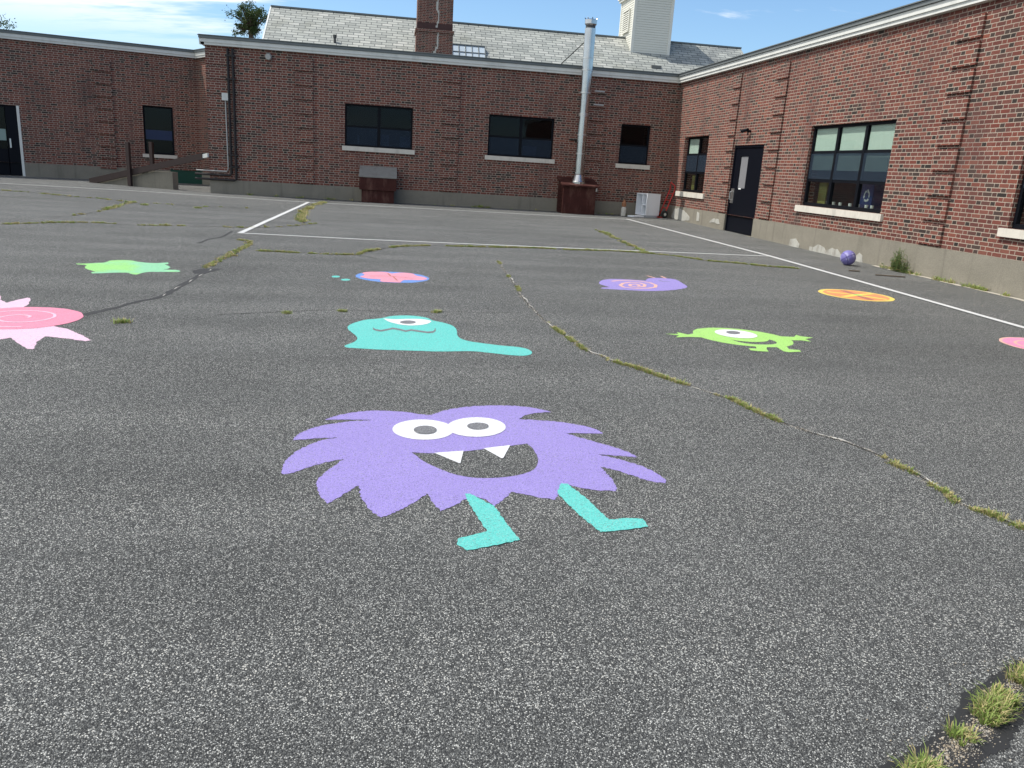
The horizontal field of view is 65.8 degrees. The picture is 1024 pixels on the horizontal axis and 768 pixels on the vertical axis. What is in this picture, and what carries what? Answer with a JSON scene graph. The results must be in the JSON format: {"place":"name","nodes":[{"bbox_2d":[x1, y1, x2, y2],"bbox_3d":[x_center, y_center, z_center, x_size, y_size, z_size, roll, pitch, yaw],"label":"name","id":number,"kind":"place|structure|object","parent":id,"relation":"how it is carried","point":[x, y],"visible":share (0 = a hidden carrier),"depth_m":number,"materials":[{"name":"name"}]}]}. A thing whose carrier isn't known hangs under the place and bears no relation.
{"place":"outdoors","nodes":[
{"label":"outdoors","id":0,"kind":"place"},
{"bbox_2d":[0,0,919,53],"label":"sky","id":1,"kind":"structure","parent":0,"point":[751,25],"materials":[{"name":"blue"}]},
{"bbox_2d":[0,175,1023,767],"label":"yard asphalt","id":2,"kind":"structure","parent":0,"point":[192,575],"depth_m":3.56,"materials":[{"name":"grey asphalt"}]},
{"bbox_2d":[0,14,16,29],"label":"broadleaf tree","id":3,"kind":"object","parent":2,"relation":"on","point":[6,22],"visible":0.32,"depth_m":42.97,"materials":[{"name":"green plant"}]},
{"bbox_2d":[0,295,88,348],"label":"painted sun","id":4,"kind":"object","parent":2,"relation":"on","point":[25,327],"visible":1,"depth_m":6.47,"materials":[{"name":"pink paint"}]},
{"bbox_2d":[2,189,127,201],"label":"crack grass","id":5,"kind":"structure","parent":2,"relation":"on","point":[65,194],"depth_m":19.84,"materials":[{"name":"green plant"}]},
{"bbox_2d":[72,201,134,215],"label":"crack grass","id":6,"kind":"structure","parent":2,"relation":"on","point":[113,206],"depth_m":17.26,"materials":[{"name":"green plant"}]},
{"bbox_2d":[113,316,132,323],"bbox_3d":[-3.283,-0.536,6.652,0.181,0.042,0.168,1,15,-9],"label":"grass tuft","id":7,"kind":"object","parent":2,"relation":"on","point":[123,320],"visible":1,"depth_m":6.65,"materials":[{"name":"green plant"}]},
{"bbox_2d":[79,260,179,274],"bbox_3d":[-4.598,-1.414,9.553,1.031,0.009,1.243,-9,20,-39],"label":"painted splat","id":8,"kind":"object","parent":2,"relation":"on","point":[125,266],"visible":1,"depth_m":9.49,"materials":[{"name":"green paint"}]},
{"bbox_2d":[82,274,203,315],"bbox_3d":[-3.598,-0.993,8.280,0.293,0.022,3.025,3,15,0],"label":"crack sealant","id":9,"kind":"object","parent":2,"relation":"on","point":[171,291],"visible":1,"depth_m":7.79,"materials":[{"name":"black asphalt"}]},
{"bbox_2d":[89,142,208,189],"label":"access ramp","id":10,"kind":"structure","parent":2,"relation":"on","point":[149,176],"depth_m":25.18,"materials":[{"name":"concrete"}]},
{"bbox_2d":[1,220,318,227],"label":"crack grass","id":11,"kind":"structure","parent":2,"relation":"on","point":[73,221],"depth_m":14.11,"materials":[{"name":"green plant"}]},
{"bbox_2d":[69,222,305,227],"bbox_3d":[-6.109,-2.940,14.639,5.686,0.023,0.899,-8,19,-36],"label":"asphalt crack","id":12,"kind":"object","parent":2,"relation":"on","point":[202,226],"visible":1,"depth_m":14.65,"materials":[{"name":"grey asphalt"}]},
{"bbox_2d":[192,269,219,273],"bbox_3d":[-3.731,-1.374,9.605,0.241,0.004,0.548,5,15,5],"label":"crack sealant","id":13,"kind":"object","parent":2,"relation":"on","point":[201,271],"visible":1,"depth_m":9.57,"materials":[{"name":"grey asphalt"}]},
{"bbox_2d":[198,231,232,242],"bbox_3d":[-4.883,-2.452,13.185,0.156,0.015,2.055,2,15,-5],"label":"crack sealant","id":14,"kind":"object","parent":2,"relation":"on","point":[217,237],"visible":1,"depth_m":13.08,"materials":[{"name":"grey asphalt"}]},
{"bbox_2d":[201,238,252,268],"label":"crack grass","id":15,"kind":"structure","parent":2,"relation":"on","point":[228,254],"depth_m":11.16,"materials":[{"name":"green plant"}]},
{"bbox_2d":[224,0,267,37],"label":"broadleaf tree","id":16,"kind":"object","parent":2,"relation":"on","point":[252,22],"visible":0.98,"depth_m":44.23,"materials":[{"name":"green plant"}]},
{"bbox_2d":[238,202,309,232],"bbox_3d":[-5.352,-3.977,18.488,0.106,0.071,9.503,1,15,-8],"label":"painted line","id":17,"kind":"object","parent":2,"relation":"on","point":[259,224],"visible":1,"depth_m":16.83,"materials":[{"name":"white paint"}]},
{"bbox_2d":[294,201,326,221],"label":"crack grass","id":18,"kind":"structure","parent":2,"relation":"on","point":[300,216],"depth_m":19.23,"materials":[{"name":"green plant"}]},
{"bbox_2d":[5,183,630,219],"bbox_3d":[-6.969,-5.434,23.317,21.432,0.014,0.750,2,15,-4],"label":"painted line","id":19,"kind":"object","parent":2,"relation":"on","point":[312,202],"visible":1,"depth_m":23.24,"materials":[{"name":"white paint"}]},
{"bbox_2d":[218,310,505,314],"bbox_3d":[-1.329,-0.711,7.785,2.941,0.004,0.225,-2,16,-20],"label":"asphalt crack","id":20,"kind":"object","parent":2,"relation":"on","point":[362,310],"visible":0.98,"depth_m":7.79,"materials":[{"name":"black asphalt"}]},
{"bbox_2d":[359,166,396,203],"bbox_3d":[-4.222,-6.230,24.942,1.160,1.190,0.674,1,15,-9],"label":"cellar bulkhead","id":21,"kind":"object","parent":2,"relation":"on","point":[377,184],"visible":0.86,"depth_m":24.71,"materials":[{"name":"metal"}]},
{"bbox_2d":[356,272,428,282],"bbox_3d":[-1.515,-1.359,10.042,0.922,0.010,0.924,1,15,-9],"label":"painted flower disc","id":22,"kind":"object","parent":2,"relation":"on","point":[396,277],"visible":1,"depth_m":10.01,"materials":[{"name":"pink paint"}]},
{"bbox_2d":[431,309,442,312],"bbox_3d":[-0.754,-0.737,7.951,0.134,0.034,0.145,15,19,36],"label":"grass tuft","id":23,"kind":"object","parent":2,"relation":"on","point":[437,311],"visible":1,"depth_m":7.94,"materials":[{"name":"green plant"}]},
{"bbox_2d":[345,315,531,355],"bbox_3d":[-0.681,-0.451,7.002,1.529,0.013,1.527,1,15,-9],"label":"painted blob","id":24,"kind":"object","parent":2,"relation":"on","point":[410,333],"visible":1,"depth_m":6.76,"materials":[{"name":"teal paint"}]},
{"bbox_2d":[247,193,659,216],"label":"wall foot weeds","id":25,"kind":"object","parent":2,"relation":"on","point":[479,206],"depth_m":25.66,"materials":[{"name":"green plant"}]},
{"bbox_2d":[281,405,665,549],"bbox_3d":[-0.196,0.396,4.088,1.899,0.015,1.936,1,15,-9],"label":"painted monster","id":26,"kind":"object","parent":2,"relation":"on","point":[385,468],"visible":1,"depth_m":4.07,"materials":[{"name":"purple paint"}]},
{"bbox_2d":[262,0,742,73],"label":"slate roofed hall","id":27,"kind":"structure","parent":2,"relation":"on","point":[642,41],"depth_m":39.71,"materials":[{"name":"stone"}]},
{"bbox_2d":[248,233,759,255],"bbox_3d":[0.177,-2.579,14.757,10.158,0.003,0.256,1,15,-10],"label":"painted line","id":28,"kind":"object","parent":2,"relation":"on","point":[491,244],"visible":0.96,"depth_m":14.55,"materials":[{"name":"white paint"}]},
{"bbox_2d":[0,0,1023,299],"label":"school building","id":29,"kind":"structure","parent":2,"relation":"on","point":[916,108],"depth_m":24.25,"materials":[{"name":"brick"}]},
{"bbox_2d":[0,105,22,175],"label":"door","id":30,"kind":"structure","parent":29,"relation":"in","point":[14,153],"depth_m":26.92,"materials":[{"name":"black paint"}]},
{"bbox_2d":[142,105,177,158],"bbox_3d":[-12.727,-9.069,28.536,1.150,1.776,0.225,-3,17,-23],"label":"window","id":31,"kind":"structure","parent":29,"relation":"in","point":[148,134],"depth_m":28.59,"materials":[{"name":"black glass"}]},
{"bbox_2d":[342,103,414,154],"bbox_3d":[-4.183,-8.007,24.888,2.255,1.396,0.225,1,15,-9],"label":"window","id":32,"kind":"structure","parent":29,"relation":"in","point":[382,146],"depth_m":24.96,"materials":[{"name":"black glass"}]},
{"bbox_2d":[485,114,554,163],"bbox_3d":[0.281,-7.912,25.595,2.295,1.391,0.225,1,15,-9],"label":"window","id":33,"kind":"structure","parent":29,"relation":"in","point":[527,150],"depth_m":25.66,"materials":[{"name":"black glass"}]},
{"bbox_2d":[615,124,649,169],"bbox_3d":[4.033,-7.836,26.178,1.170,1.386,0.205,1,15,-9],"label":"window","id":34,"kind":"structure","parent":29,"relation":"in","point":[630,165],"depth_m":26.23,"materials":[{"name":"glass"}]},
{"bbox_2d":[675,136,708,198],"bbox_3d":[5.791,-6.719,24.653,0.415,1.876,2.400,1,15,-9],"label":"window","id":35,"kind":"structure","parent":29,"relation":"in","point":[694,143],"depth_m":24.86,"materials":[{"name":"glass"}]},
{"bbox_2d":[726,147,763,234],"bbox_3d":[6.184,-5.156,21.132,0.137,2.216,1.690,1,15,-9],"label":"door","id":36,"kind":"structure","parent":29,"relation":"in","point":[747,169],"depth_m":21.13,"materials":[{"name":"black paint"}]},
{"bbox_2d":[794,120,896,221],"bbox_3d":[7.033,-4.429,16.504,0.415,1.896,3.370,1,15,-9],"label":"window","id":37,"kind":"structure","parent":29,"relation":"in","point":[861,147],"depth_m":16.42,"materials":[{"name":"black glass"}]},
{"bbox_2d":[860,184,884,208],"bbox_3d":[7.434,-3.404,16.503,0.282,1.470,0.420,1,15,-9],"label":"poster","id":38,"kind":"object","parent":29,"relation":"in","point":[871,194],"visible":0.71,"depth_m":16.22,"materials":[{"name":"blue paper"}]},
{"bbox_2d":[997,175,1023,238],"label":"window","id":39,"kind":"structure","parent":29,"relation":"in","point":[1002,232],"depth_m":11.93,"materials":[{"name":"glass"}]},
{"bbox_2d":[254,244,798,268],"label":"crack grass","id":40,"kind":"structure","parent":2,"relation":"on","point":[406,245],"depth_m":14.04,"materials":[{"name":"green plant"}]},
{"bbox_2d":[66,196,1011,310],"bbox_3d":[-3.408,-3.122,15.876,20.104,0.152,18.682,1,15,-9],"label":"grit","id":41,"kind":"object","parent":2,"relation":"on","point":[780,253],"visible":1,"depth_m":14.28,"materials":[{"name":"grey gravel"}]},
{"bbox_2d":[556,177,599,214],"bbox_3d":[2.112,-6.086,25.790,1.220,1.220,0.974,1,15,-9],"label":"flue housing","id":42,"kind":"object","parent":2,"relation":"on","point":[573,198],"visible":0.94,"depth_m":25.46,"materials":[{"name":"metal"}]},
{"bbox_2d":[561,17,597,183],"bbox_3d":[2.037,-9.109,25.853,0.627,4.961,2.425,-2,16,-19],"label":"metal flue","id":43,"kind":"object","parent":42,"relation":"on","point":[587,63],"visible":0.97,"depth_m":24.80,"materials":[{"name":"metal"}]},
{"bbox_2d":[595,229,648,251],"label":"crack grass","id":44,"kind":"structure","parent":2,"relation":"on","point":[622,241],"depth_m":16.83,"materials":[{"name":"green plant"}]},
{"bbox_2d":[599,276,686,290],"bbox_3d":[1.820,-1.371,10.834,1.896,0.013,1.027,-11,21,-43],"label":"painted snail","id":45,"kind":"object","parent":2,"relation":"on","point":[657,284],"visible":1,"depth_m":10.76,"materials":[{"name":"purple paint"}]},
{"bbox_2d":[635,193,660,217],"bbox_3d":[4.510,-5.933,26.289,0.605,0.760,0.505,-7,18,-34],"label":"white cabinet","id":46,"kind":"object","parent":2,"relation":"on","point":[647,205],"visible":0.99,"depth_m":26.14,"materials":[{"name":"metal"}]},
{"bbox_2d":[657,182,674,217],"bbox_3d":[5.048,-6.123,26.302,0.517,1.183,0.471,-4,17,-26],"label":"hand truck","id":47,"kind":"object","parent":2,"relation":"on","point":[663,214],"visible":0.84,"depth_m":26.23,"materials":[{"name":"red metal"}]},
{"bbox_2d":[672,328,811,351],"bbox_3d":[2.233,-0.458,7.676,1.220,0.009,1.096,13,18,30],"label":"painted creature","id":48,"kind":"object","parent":2,"relation":"on","point":[727,335],"visible":1,"depth_m":7.65,"materials":[{"name":"paint"}]},
{"bbox_2d":[500,264,1009,522],"bbox_3d":[0.681,-0.626,7.924,0.889,0.074,9.494,-1,16,-16],"label":"crack rubble","id":49,"kind":"object","parent":2,"relation":"on","point":[782,423],"visible":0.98,"depth_m":5.64,"materials":[{"name":"concrete"}]},
{"bbox_2d":[498,262,1019,524],"bbox_3d":[0.684,-0.626,7.927,0.839,0.071,9.502,-1,16,-16],"label":"asphalt crack","id":50,"kind":"object","parent":2,"relation":"on","point":[765,414],"visible":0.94,"depth_m":4.95,"materials":[{"name":"black asphalt"}]},
{"bbox_2d":[497,260,1023,529],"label":"crack grass","id":51,"kind":"structure","parent":2,"relation":"on","point":[948,495],"depth_m":5.11,"materials":[{"name":"green plant"}]},
{"bbox_2d":[628,219,1023,327],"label":"painted line","id":52,"kind":"object","parent":2,"relation":"on","point":[860,281],"visible":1,"depth_m":12.17,"materials":[{"name":"white paint"}]},
{"bbox_2d":[840,250,855,264],"bbox_3d":[6.345,-2.383,14.945,0.280,0.280,0.280,1,15,-9],"label":"playground ball","id":53,"kind":"object","parent":2,"relation":"on","point":[847,257],"visible":1,"depth_m":14.85,"materials":[{"name":"rubber"}]},
{"bbox_2d":[818,289,894,300],"bbox_3d":[4.800,-1.242,11.047,0.998,0.010,1.000,1,15,-9],"label":"painted pizza","id":54,"kind":"object","parent":2,"relation":"on","point":[856,295],"visible":1,"depth_m":11.02,"materials":[{"name":"orange paint"}]},
{"bbox_2d":[875,274,904,276],"bbox_3d":[6.481,-1.849,13.538,0.494,0.029,0.098,5,15,6],"label":"twig","id":55,"kind":"object","parent":2,"relation":"on","point":[889,275],"visible":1,"depth_m":13.53,"materials":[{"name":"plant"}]},
{"bbox_2d":[881,247,909,273],"bbox_3d":[7.005,-2.265,14.395,0.255,0.440,0.793,1,15,-9],"label":"wall weed","id":56,"kind":"object","parent":2,"relation":"on","point":[896,264],"depth_m":14.32,"materials":[{"name":"green plant"}]},
{"bbox_2d":[879,265,1009,295],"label":"wall foot weeds","id":57,"kind":"object","parent":2,"relation":"on","point":[962,284],"depth_m":13.07,"materials":[{"name":"green plant"}]},
{"bbox_2d":[872,660,1023,767],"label":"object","id":58,"kind":"object","parent":2,"relation":"on","point":[987,748],"visible":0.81,"depth_m":2.27,"materials":[{"name":"green plant"}]},
{"bbox_2d":[855,647,1023,767],"bbox_3d":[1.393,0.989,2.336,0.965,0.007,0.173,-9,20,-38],"label":"crack rubble","id":59,"kind":"object","parent":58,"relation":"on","point":[971,747],"visible":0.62,"depth_m":2.23,"materials":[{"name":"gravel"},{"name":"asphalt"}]},
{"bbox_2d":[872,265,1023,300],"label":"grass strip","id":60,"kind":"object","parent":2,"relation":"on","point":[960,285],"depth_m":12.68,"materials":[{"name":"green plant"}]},
{"bbox_2d":[888,655,1023,767],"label":"crack grass","id":61,"kind":"structure","parent":2,"relation":"on","point":[995,704],"depth_m":2.34,"materials":[{"name":"green plant"}]},
{"bbox_2d":[999,337,1023,348],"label":"painted disc","id":62,"kind":"object","parent":2,"relation":"on","point":[1017,342],"visible":1,"depth_m":8.31,"materials":[{"name":"pink paint"}]},
{"bbox_2d":[620,199,625,215],"bbox_3d":[3.667,-5.779,25.970,0.170,0.530,0.170,1,15,-9],"label":"spray bottle","id":63,"kind":"object","parent":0,"point":[623,210],"visible":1,"depth_m":25.91,"materials":[{"name":"plastic"}]}
]}

